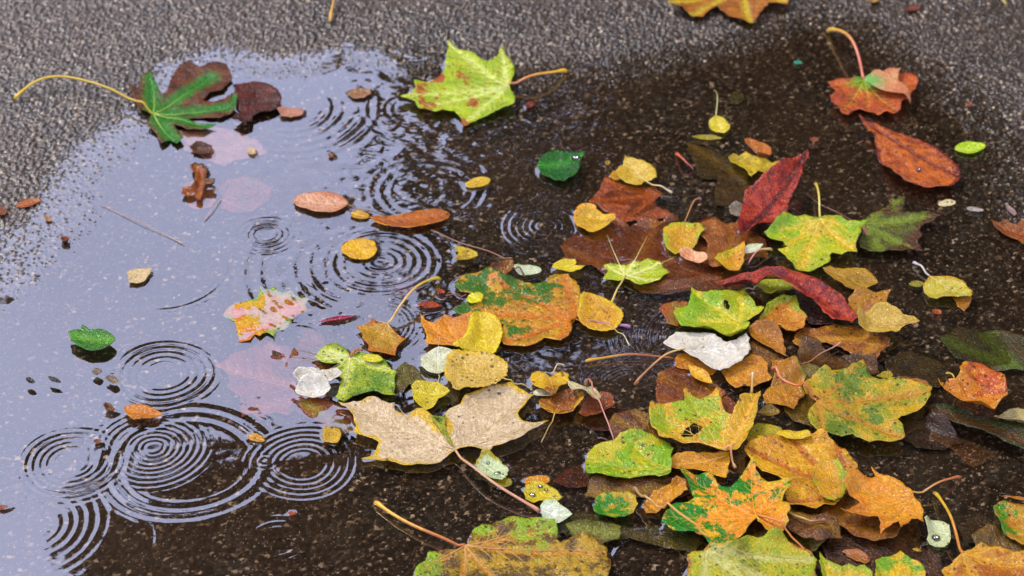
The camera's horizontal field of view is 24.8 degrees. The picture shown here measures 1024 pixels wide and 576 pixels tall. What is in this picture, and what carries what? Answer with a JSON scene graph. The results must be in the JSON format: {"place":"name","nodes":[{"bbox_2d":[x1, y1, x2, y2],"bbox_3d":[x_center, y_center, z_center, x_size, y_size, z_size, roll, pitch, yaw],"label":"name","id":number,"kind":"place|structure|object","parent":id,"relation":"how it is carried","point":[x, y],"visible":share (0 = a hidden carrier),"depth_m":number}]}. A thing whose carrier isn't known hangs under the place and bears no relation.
{"place":"outdoors","nodes":[
{"label":"outdoors","id":0,"kind":"place"},
{"bbox_2d":[184,181,215,209],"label":"fallen leaf","id":1,"kind":"object","parent":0,"point":[208,199],"visible":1,"depth_m":2.05},
{"bbox_2d":[391,282,421,296],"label":"fallen leaf","id":2,"kind":"object","parent":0,"point":[402,289],"visible":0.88,"depth_m":1.95},
{"bbox_2d":[0,0,1023,575],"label":"asphalt path","id":3,"kind":"structure","parent":0,"point":[192,480],"depth_m":2.02},
{"bbox_2d":[179,126,267,166],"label":"maple leaf","id":4,"kind":"object","parent":3,"relation":"on","point":[229,146],"visible":1,"depth_m":2.12},
{"bbox_2d":[217,176,271,212],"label":"maple leaf","id":5,"kind":"object","parent":3,"relation":"on","point":[243,194],"visible":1,"depth_m":2.06},
{"bbox_2d":[214,338,331,421],"bbox_3d":[-0.188,0.075,1.853,0.078,0.003,0.115,-14,39,-18],"label":"maple leaf","id":6,"kind":"object","parent":3,"relation":"on","point":[262,383],"visible":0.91,"depth_m":1.85},
{"bbox_2d":[285,330,339,372],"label":"fallen leaf","id":7,"kind":"object","parent":3,"relation":"on","point":[298,357],"visible":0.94,"depth_m":1.88},
{"bbox_2d":[298,397,354,433],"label":"fallen leaf","id":8,"kind":"object","parent":3,"relation":"on","point":[323,413],"visible":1,"depth_m":1.81},
{"bbox_2d":[397,362,460,406],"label":"fallen leaf","id":9,"kind":"object","parent":3,"relation":"on","point":[451,396],"visible":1,"depth_m":1.84},
{"bbox_2d":[552,463,593,487],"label":"fallen leaf","id":10,"kind":"object","parent":3,"relation":"on","point":[578,476],"visible":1,"depth_m":1.76},
{"bbox_2d":[573,408,625,430],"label":"fallen leaf","id":11,"kind":"object","parent":3,"relation":"on","point":[598,422],"visible":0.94,"depth_m":1.81},
{"bbox_2d":[589,177,670,221],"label":"maple leaf","id":12,"kind":"object","parent":3,"relation":"on","point":[627,203],"visible":1,"depth_m":2.05},
{"bbox_2d":[557,511,703,552],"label":"maple leaf","id":13,"kind":"object","parent":3,"relation":"on","point":[664,536],"visible":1,"depth_m":1.71},
{"bbox_2d":[687,141,746,179],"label":"fallen leaf","id":14,"kind":"object","parent":3,"relation":"on","point":[710,164],"visible":1,"depth_m":2.10},
{"bbox_2d":[667,0,788,22],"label":"fallen leaf","id":15,"kind":"object","parent":3,"relation":"on","point":[749,11],"visible":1,"depth_m":2.30},
{"bbox_2d":[715,173,747,205],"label":"fallen leaf","id":16,"kind":"object","parent":3,"relation":"on","point":[730,188],"visible":0.94,"depth_m":2.07},
{"bbox_2d":[883,351,954,387],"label":"fallen leaf","id":17,"kind":"object","parent":3,"relation":"on","point":[929,370],"visible":0.9,"depth_m":1.86},
{"bbox_2d":[957,512,996,543],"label":"fallen leaf","id":18,"kind":"object","parent":3,"relation":"on","point":[968,527],"visible":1,"depth_m":1.71},
{"bbox_2d":[940,326,1023,370],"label":"maple leaf","id":19,"kind":"object","parent":3,"relation":"on","point":[999,350],"visible":0.97,"depth_m":1.88},
{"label":"water","id":20,"kind":"structure","parent":3,"relation":"on","visible":0},
{"bbox_2d":[68,325,114,350],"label":"fallen leaf","id":21,"kind":"object","parent":20,"relation":"on","point":[85,337],"visible":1,"depth_m":1.88},
{"bbox_2d":[13,60,237,142],"bbox_3d":[-0.360,-0.177,2.165,0.210,0.018,0.142,0,37,0],"label":"maple leaf","id":22,"kind":"object","parent":20,"relation":"on","point":[180,101],"visible":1,"depth_m":2.17},
{"bbox_2d":[127,268,151,282],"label":"fallen leaf","id":23,"kind":"object","parent":20,"relation":"on","point":[140,275],"visible":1,"depth_m":1.96},
{"bbox_2d":[124,404,161,419],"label":"fallen leaf","id":24,"kind":"object","parent":20,"relation":"on","point":[137,411],"visible":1,"depth_m":1.81},
{"bbox_2d":[181,162,214,199],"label":"fallen leaf","id":25,"kind":"object","parent":20,"relation":"on","point":[201,181],"visible":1,"depth_m":2.06},
{"bbox_2d":[233,81,281,121],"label":"fallen leaf","id":26,"kind":"object","parent":20,"relation":"on","point":[254,97],"visible":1,"depth_m":2.17},
{"bbox_2d":[223,286,308,341],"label":"maple leaf","id":27,"kind":"object","parent":20,"relation":"on","point":[272,310],"visible":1,"depth_m":1.92},
{"bbox_2d":[295,372,330,397],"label":"fallen leaf","id":28,"kind":"object","parent":20,"relation":"on","point":[313,384],"visible":1,"depth_m":1.83},
{"bbox_2d":[292,366,342,381],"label":"fallen leaf","id":29,"kind":"object","parent":20,"relation":"on","point":[298,373],"visible":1,"depth_m":1.84},
{"bbox_2d":[322,426,340,442],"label":"fallen leaf","id":30,"kind":"object","parent":20,"relation":"on","point":[330,434],"visible":1,"depth_m":1.79},
{"bbox_2d":[292,191,387,215],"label":"fallen leaf","id":31,"kind":"object","parent":20,"relation":"on","point":[321,201],"visible":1,"depth_m":2.04},
{"bbox_2d":[292,342,396,401],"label":"maple leaf","id":32,"kind":"object","parent":20,"relation":"on","point":[359,375],"visible":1,"depth_m":1.85},
{"bbox_2d":[341,238,376,259],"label":"fallen leaf","id":33,"kind":"object","parent":20,"relation":"on","point":[361,248],"visible":1,"depth_m":1.99},
{"bbox_2d":[356,276,441,355],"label":"maple leaf","id":34,"kind":"object","parent":20,"relation":"on","point":[381,337],"visible":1,"depth_m":1.89},
{"bbox_2d":[370,208,449,227],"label":"fallen leaf","id":35,"kind":"object","parent":20,"relation":"on","point":[419,218],"visible":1,"depth_m":2.02},
{"bbox_2d":[394,362,425,395],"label":"maple leaf","id":36,"kind":"object","parent":20,"relation":"on","point":[407,374],"visible":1,"depth_m":1.85},
{"bbox_2d":[411,380,449,409],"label":"fallen leaf","id":37,"kind":"object","parent":20,"relation":"on","point":[427,395],"visible":1,"depth_m":1.83},
{"bbox_2d":[421,346,451,383],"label":"fallen leaf","id":38,"kind":"object","parent":20,"relation":"on","point":[433,360],"visible":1,"depth_m":1.86},
{"bbox_2d":[339,382,548,512],"bbox_3d":[-0.054,0.119,1.776,0.164,0.010,0.146,0,37,0],"label":"maple leaf","id":39,"kind":"object","parent":20,"relation":"on","point":[487,417],"visible":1,"depth_m":1.80},
{"bbox_2d":[420,311,471,347],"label":"maple leaf","id":40,"kind":"object","parent":20,"relation":"on","point":[447,329],"visible":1,"depth_m":1.90},
{"bbox_2d":[431,229,513,281],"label":"fallen leaf","id":41,"kind":"object","parent":20,"relation":"on","point":[505,267],"visible":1,"depth_m":1.96},
{"bbox_2d":[453,311,502,352],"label":"fallen leaf","id":42,"kind":"object","parent":20,"relation":"on","point":[484,332],"visible":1,"depth_m":1.89},
{"bbox_2d":[400,36,567,125],"bbox_3d":[-0.030,-0.191,2.184,0.126,0.014,0.130,15,40,19],"label":"maple leaf","id":43,"kind":"object","parent":20,"relation":"on","point":[467,87],"visible":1,"depth_m":2.18},
{"bbox_2d":[443,349,533,390],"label":"fallen leaf","id":44,"kind":"object","parent":20,"relation":"on","point":[467,368],"visible":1,"depth_m":1.85},
{"bbox_2d":[475,449,508,479],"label":"fallen leaf","id":45,"kind":"object","parent":20,"relation":"on","point":[492,467],"visible":1,"depth_m":1.76},
{"bbox_2d":[374,500,610,575],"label":"maple leaf","id":46,"kind":"object","parent":20,"relation":"on","point":[516,546],"visible":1,"depth_m":1.68},
{"bbox_2d":[452,266,630,345],"bbox_3d":[0.024,0.015,1.915,0.146,0.010,0.102,0,37,0],"label":"maple leaf","id":47,"kind":"object","parent":20,"relation":"on","point":[527,313],"visible":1,"depth_m":1.92},
{"bbox_2d":[523,481,562,502],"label":"fallen leaf","id":48,"kind":"object","parent":20,"relation":"on","point":[542,494],"visible":1,"depth_m":1.74},
{"bbox_2d":[530,363,569,393],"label":"fallen leaf","id":49,"kind":"object","parent":20,"relation":"on","point":[552,384],"visible":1,"depth_m":1.84},
{"bbox_2d":[540,499,571,522],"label":"fallen leaf","id":50,"kind":"object","parent":20,"relation":"on","point":[558,512],"visible":1,"depth_m":1.72},
{"bbox_2d":[538,150,585,180],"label":"fallen leaf","id":51,"kind":"object","parent":20,"relation":"on","point":[561,165],"visible":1,"depth_m":2.08},
{"bbox_2d":[538,388,585,442],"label":"fallen leaf","id":52,"kind":"object","parent":20,"relation":"on","point":[565,401],"visible":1,"depth_m":1.82},
{"bbox_2d":[565,519,620,542],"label":"maple leaf","id":53,"kind":"object","parent":20,"relation":"on","point":[604,532],"visible":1,"depth_m":1.70},
{"bbox_2d":[574,203,615,231],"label":"fallen leaf","id":54,"kind":"object","parent":20,"relation":"on","point":[589,217],"visible":1,"depth_m":2.02},
{"bbox_2d":[579,391,615,416],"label":"fallen leaf","id":55,"kind":"object","parent":20,"relation":"on","point":[590,404],"visible":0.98,"depth_m":1.82},
{"bbox_2d":[577,291,629,345],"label":"fallen leaf","id":56,"kind":"object","parent":20,"relation":"on","point":[613,316],"visible":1,"depth_m":1.91},
{"bbox_2d":[593,491,637,516],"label":"fallen leaf","id":57,"kind":"object","parent":20,"relation":"on","point":[617,504],"visible":1,"depth_m":1.72},
{"bbox_2d":[585,429,673,478],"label":"maple leaf","id":58,"kind":"object","parent":20,"relation":"on","point":[630,453],"visible":1,"depth_m":1.77},
{"bbox_2d":[608,408,660,438],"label":"maple leaf","id":59,"kind":"object","parent":20,"relation":"on","point":[623,421],"visible":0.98,"depth_m":1.80},
{"bbox_2d":[584,473,691,497],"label":"fallen leaf","id":60,"kind":"object","parent":20,"relation":"on","point":[599,483],"visible":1,"depth_m":1.75},
{"bbox_2d":[603,236,673,305],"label":"maple leaf","id":61,"kind":"object","parent":20,"relation":"on","point":[647,270],"visible":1,"depth_m":1.96},
{"bbox_2d":[560,213,720,283],"bbox_3d":[0.113,-0.033,1.987,0.143,0.010,0.101,0,37,0],"label":"maple leaf","id":62,"kind":"object","parent":20,"relation":"on","point":[594,249],"visible":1,"depth_m":1.99},
{"bbox_2d":[616,155,672,193],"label":"fallen leaf","id":63,"kind":"object","parent":20,"relation":"on","point":[632,170],"visible":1,"depth_m":2.08},
{"bbox_2d":[643,475,687,512],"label":"maple leaf","id":64,"kind":"object","parent":20,"relation":"on","point":[672,490],"visible":0.98,"depth_m":1.73},
{"bbox_2d":[659,301,687,326],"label":"fallen leaf","id":65,"kind":"object","parent":20,"relation":"on","point":[667,310],"visible":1,"depth_m":1.92},
{"bbox_2d":[663,197,704,253],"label":"fallen leaf","id":66,"kind":"object","parent":20,"relation":"on","point":[677,236],"visible":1,"depth_m":2.00},
{"bbox_2d":[630,275,746,294],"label":"maple leaf","id":67,"kind":"object","parent":20,"relation":"on","point":[699,283],"visible":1,"depth_m":1.95},
{"bbox_2d":[655,364,725,403],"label":"maple leaf","id":68,"kind":"object","parent":20,"relation":"on","point":[673,381],"visible":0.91,"depth_m":1.84},
{"bbox_2d":[634,332,750,384],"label":"fallen leaf","id":69,"kind":"object","parent":20,"relation":"on","point":[712,351],"visible":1,"depth_m":1.87},
{"bbox_2d":[679,247,707,262],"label":"fallen leaf","id":70,"kind":"object","parent":20,"relation":"on","point":[689,253],"visible":1,"depth_m":1.97},
{"bbox_2d":[675,353,716,374],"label":"fallen leaf","id":71,"kind":"object","parent":20,"relation":"on","point":[683,360],"visible":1,"depth_m":1.86},
{"bbox_2d":[671,451,729,477],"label":"fallen leaf","id":72,"kind":"object","parent":20,"relation":"on","point":[716,463],"visible":1,"depth_m":1.76},
{"bbox_2d":[649,387,760,468],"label":"maple leaf","id":73,"kind":"object","parent":20,"relation":"on","point":[722,429],"visible":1,"depth_m":1.79},
{"bbox_2d":[674,287,763,336],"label":"maple leaf","id":74,"kind":"object","parent":20,"relation":"on","point":[707,310],"visible":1,"depth_m":1.91},
{"bbox_2d":[709,90,729,132],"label":"fallen leaf","id":75,"kind":"object","parent":20,"relation":"on","point":[719,124],"visible":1,"depth_m":2.14},
{"bbox_2d":[715,241,744,270],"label":"fallen leaf","id":76,"kind":"object","parent":20,"relation":"on","point":[732,259],"visible":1,"depth_m":1.97},
{"bbox_2d":[700,217,767,266],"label":"maple leaf","id":77,"kind":"object","parent":20,"relation":"on","point":[718,235],"visible":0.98,"depth_m":2.00},
{"bbox_2d":[661,455,817,564],"bbox_3d":[0.165,0.163,1.714,0.111,0.016,0.104,0,37,0],"label":"maple leaf","id":78,"kind":"object","parent":20,"relation":"on","point":[714,511],"visible":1,"depth_m":1.72},
{"bbox_2d":[721,354,772,387],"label":"maple leaf","id":79,"kind":"object","parent":20,"relation":"on","point":[737,375],"visible":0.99,"depth_m":1.85},
{"bbox_2d":[685,526,816,575],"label":"maple leaf","id":80,"kind":"object","parent":20,"relation":"on","point":[773,551],"visible":1,"depth_m":1.68},
{"bbox_2d":[728,152,779,175],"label":"maple leaf","id":81,"kind":"object","parent":20,"relation":"on","point":[751,164],"visible":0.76,"depth_m":2.09},
{"bbox_2d":[744,138,771,156],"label":"fallen leaf","id":82,"kind":"object","parent":20,"relation":"on","point":[761,149],"visible":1,"depth_m":2.11},
{"bbox_2d":[746,423,781,440],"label":"maple leaf","id":83,"kind":"object","parent":20,"relation":"on","point":[761,429],"visible":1,"depth_m":1.80},
{"bbox_2d":[748,319,787,356],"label":"fallen leaf","id":84,"kind":"object","parent":20,"relation":"on","point":[767,332],"visible":1,"depth_m":1.89},
{"bbox_2d":[744,279,793,293],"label":"fallen leaf","id":85,"kind":"object","parent":20,"relation":"on","point":[770,286],"visible":0.95,"depth_m":1.94},
{"bbox_2d":[744,341,800,382],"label":"maple leaf","id":86,"kind":"object","parent":20,"relation":"on","point":[765,353],"visible":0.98,"depth_m":1.87},
{"bbox_2d":[737,149,808,234],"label":"fallen leaf","id":87,"kind":"object","parent":20,"relation":"on","point":[768,194],"visible":1,"depth_m":2.04},
{"bbox_2d":[758,294,807,330],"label":"maple leaf","id":88,"kind":"object","parent":20,"relation":"on","point":[785,312],"visible":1,"depth_m":1.91},
{"bbox_2d":[763,356,806,408],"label":"maple leaf","id":89,"kind":"object","parent":20,"relation":"on","point":[779,391],"visible":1,"depth_m":1.83},
{"bbox_2d":[714,266,857,321],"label":"fallen leaf","id":90,"kind":"object","parent":20,"relation":"on","point":[831,302],"visible":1,"depth_m":1.92},
{"bbox_2d":[751,528,825,551],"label":"fallen leaf","id":91,"kind":"object","parent":20,"relation":"on","point":[811,544],"visible":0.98,"depth_m":1.70},
{"bbox_2d":[744,428,857,507],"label":"maple leaf","id":92,"kind":"object","parent":20,"relation":"on","point":[782,457],"visible":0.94,"depth_m":1.77},
{"bbox_2d":[811,458,848,500],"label":"fallen leaf","id":93,"kind":"object","parent":92,"relation":"on","point":[828,476],"visible":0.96,"depth_m":1.74},
{"bbox_2d":[783,363,820,426],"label":"maple leaf","id":94,"kind":"object","parent":20,"relation":"on","point":[800,411],"visible":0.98,"depth_m":1.82},
{"bbox_2d":[785,289,835,324],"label":"fallen leaf","id":95,"kind":"object","parent":20,"relation":"on","point":[810,307],"visible":0.87,"depth_m":1.92},
{"bbox_2d":[786,509,841,540],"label":"maple leaf","id":96,"kind":"object","parent":20,"relation":"on","point":[819,531],"visible":0.92,"depth_m":1.70},
{"bbox_2d":[764,182,866,271],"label":"maple leaf","id":97,"kind":"object","parent":20,"relation":"on","point":[812,243],"visible":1,"depth_m":1.99},
{"bbox_2d":[797,333,879,374],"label":"maple leaf","id":98,"kind":"object","parent":20,"relation":"on","point":[810,347],"visible":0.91,"depth_m":1.87},
{"bbox_2d":[792,323,889,356],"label":"maple leaf","id":99,"kind":"object","parent":20,"relation":"on","point":[856,339],"visible":1,"depth_m":1.89},
{"bbox_2d":[819,552,872,575],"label":"maple leaf","id":100,"kind":"object","parent":20,"relation":"on","point":[829,568],"visible":1,"depth_m":1.67},
{"bbox_2d":[823,266,877,289],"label":"fallen leaf","id":101,"kind":"object","parent":20,"relation":"on","point":[854,278],"visible":1,"depth_m":1.95},
{"bbox_2d":[771,360,931,441],"bbox_3d":[0.267,0.084,1.811,0.123,0.016,0.097,0,37,0],"label":"maple leaf","id":102,"kind":"object","parent":20,"relation":"on","point":[858,400],"visible":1,"depth_m":1.81},
{"bbox_2d":[822,490,900,540],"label":"maple leaf","id":103,"kind":"object","parent":20,"relation":"on","point":[860,526],"visible":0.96,"depth_m":1.71},
{"bbox_2d":[826,27,917,114],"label":"maple leaf","id":104,"kind":"object","parent":20,"relation":"on","point":[848,96],"visible":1,"depth_m":2.18},
{"bbox_2d":[864,67,910,103],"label":"fallen leaf","id":105,"kind":"object","parent":104,"relation":"on","point":[887,80],"visible":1,"depth_m":2.18},
{"bbox_2d":[805,192,941,251],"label":"maple leaf","id":106,"kind":"object","parent":20,"relation":"on","point":[891,225],"visible":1,"depth_m":2.01},
{"bbox_2d":[848,287,900,314],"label":"maple leaf","id":107,"kind":"object","parent":20,"relation":"on","point":[865,299],"visible":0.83,"depth_m":1.93},
{"bbox_2d":[820,533,943,575],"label":"maple leaf","id":108,"kind":"object","parent":20,"relation":"on","point":[834,548],"visible":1,"depth_m":1.69},
{"bbox_2d":[875,551,925,575],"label":"maple leaf","id":109,"kind":"object","parent":108,"relation":"on","point":[900,563],"visible":1,"depth_m":1.67},
{"bbox_2d":[857,301,919,331],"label":"fallen leaf","id":110,"kind":"object","parent":20,"relation":"on","point":[885,316],"visible":1,"depth_m":1.89},
{"bbox_2d":[841,467,961,534],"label":"maple leaf","id":111,"kind":"object","parent":20,"relation":"on","point":[888,500],"visible":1,"depth_m":1.72},
{"bbox_2d":[859,115,960,186],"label":"fallen leaf","id":112,"kind":"object","parent":20,"relation":"on","point":[903,156],"visible":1,"depth_m":2.08},
{"bbox_2d":[903,413,959,449],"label":"fallen leaf","id":113,"kind":"object","parent":20,"relation":"on","point":[933,431],"visible":0.98,"depth_m":1.80},
{"bbox_2d":[925,516,950,546],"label":"fallen leaf","id":114,"kind":"object","parent":20,"relation":"on","point":[941,529],"visible":1,"depth_m":1.70},
{"bbox_2d":[912,261,972,298],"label":"fallen leaf","id":115,"kind":"object","parent":20,"relation":"on","point":[935,287],"visible":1,"depth_m":1.94},
{"bbox_2d":[955,141,985,152],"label":"fallen leaf","id":116,"kind":"object","parent":20,"relation":"on","point":[968,147],"visible":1,"depth_m":2.11},
{"bbox_2d":[938,361,1007,408],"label":"fallen leaf","id":117,"kind":"object","parent":20,"relation":"on","point":[978,384],"visible":1,"depth_m":1.82},
{"bbox_2d":[927,403,1023,448],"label":"maple leaf","id":118,"kind":"object","parent":20,"relation":"on","point":[1012,433],"visible":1,"depth_m":1.79},
{"bbox_2d":[933,491,1023,575],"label":"maple leaf","id":119,"kind":"object","parent":20,"relation":"on","point":[981,559],"visible":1,"depth_m":1.67},
{"bbox_2d":[971,524,1023,550],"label":"maple leaf","id":120,"kind":"object","parent":20,"relation":"on","point":[991,535],"visible":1,"depth_m":1.70},
{"bbox_2d":[991,218,1023,243],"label":"fallen leaf","id":121,"kind":"object","parent":20,"relation":"on","point":[1009,229],"visible":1,"depth_m":2.01},
{"bbox_2d":[993,500,1023,544],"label":"maple leaf","id":122,"kind":"object","parent":20,"relation":"on","point":[1009,515],"visible":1,"depth_m":1.72},
{"bbox_2d":[994,407,1023,422],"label":"fallen leaf","id":123,"kind":"object","parent":20,"relation":"on","point":[1014,414],"visible":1,"depth_m":1.80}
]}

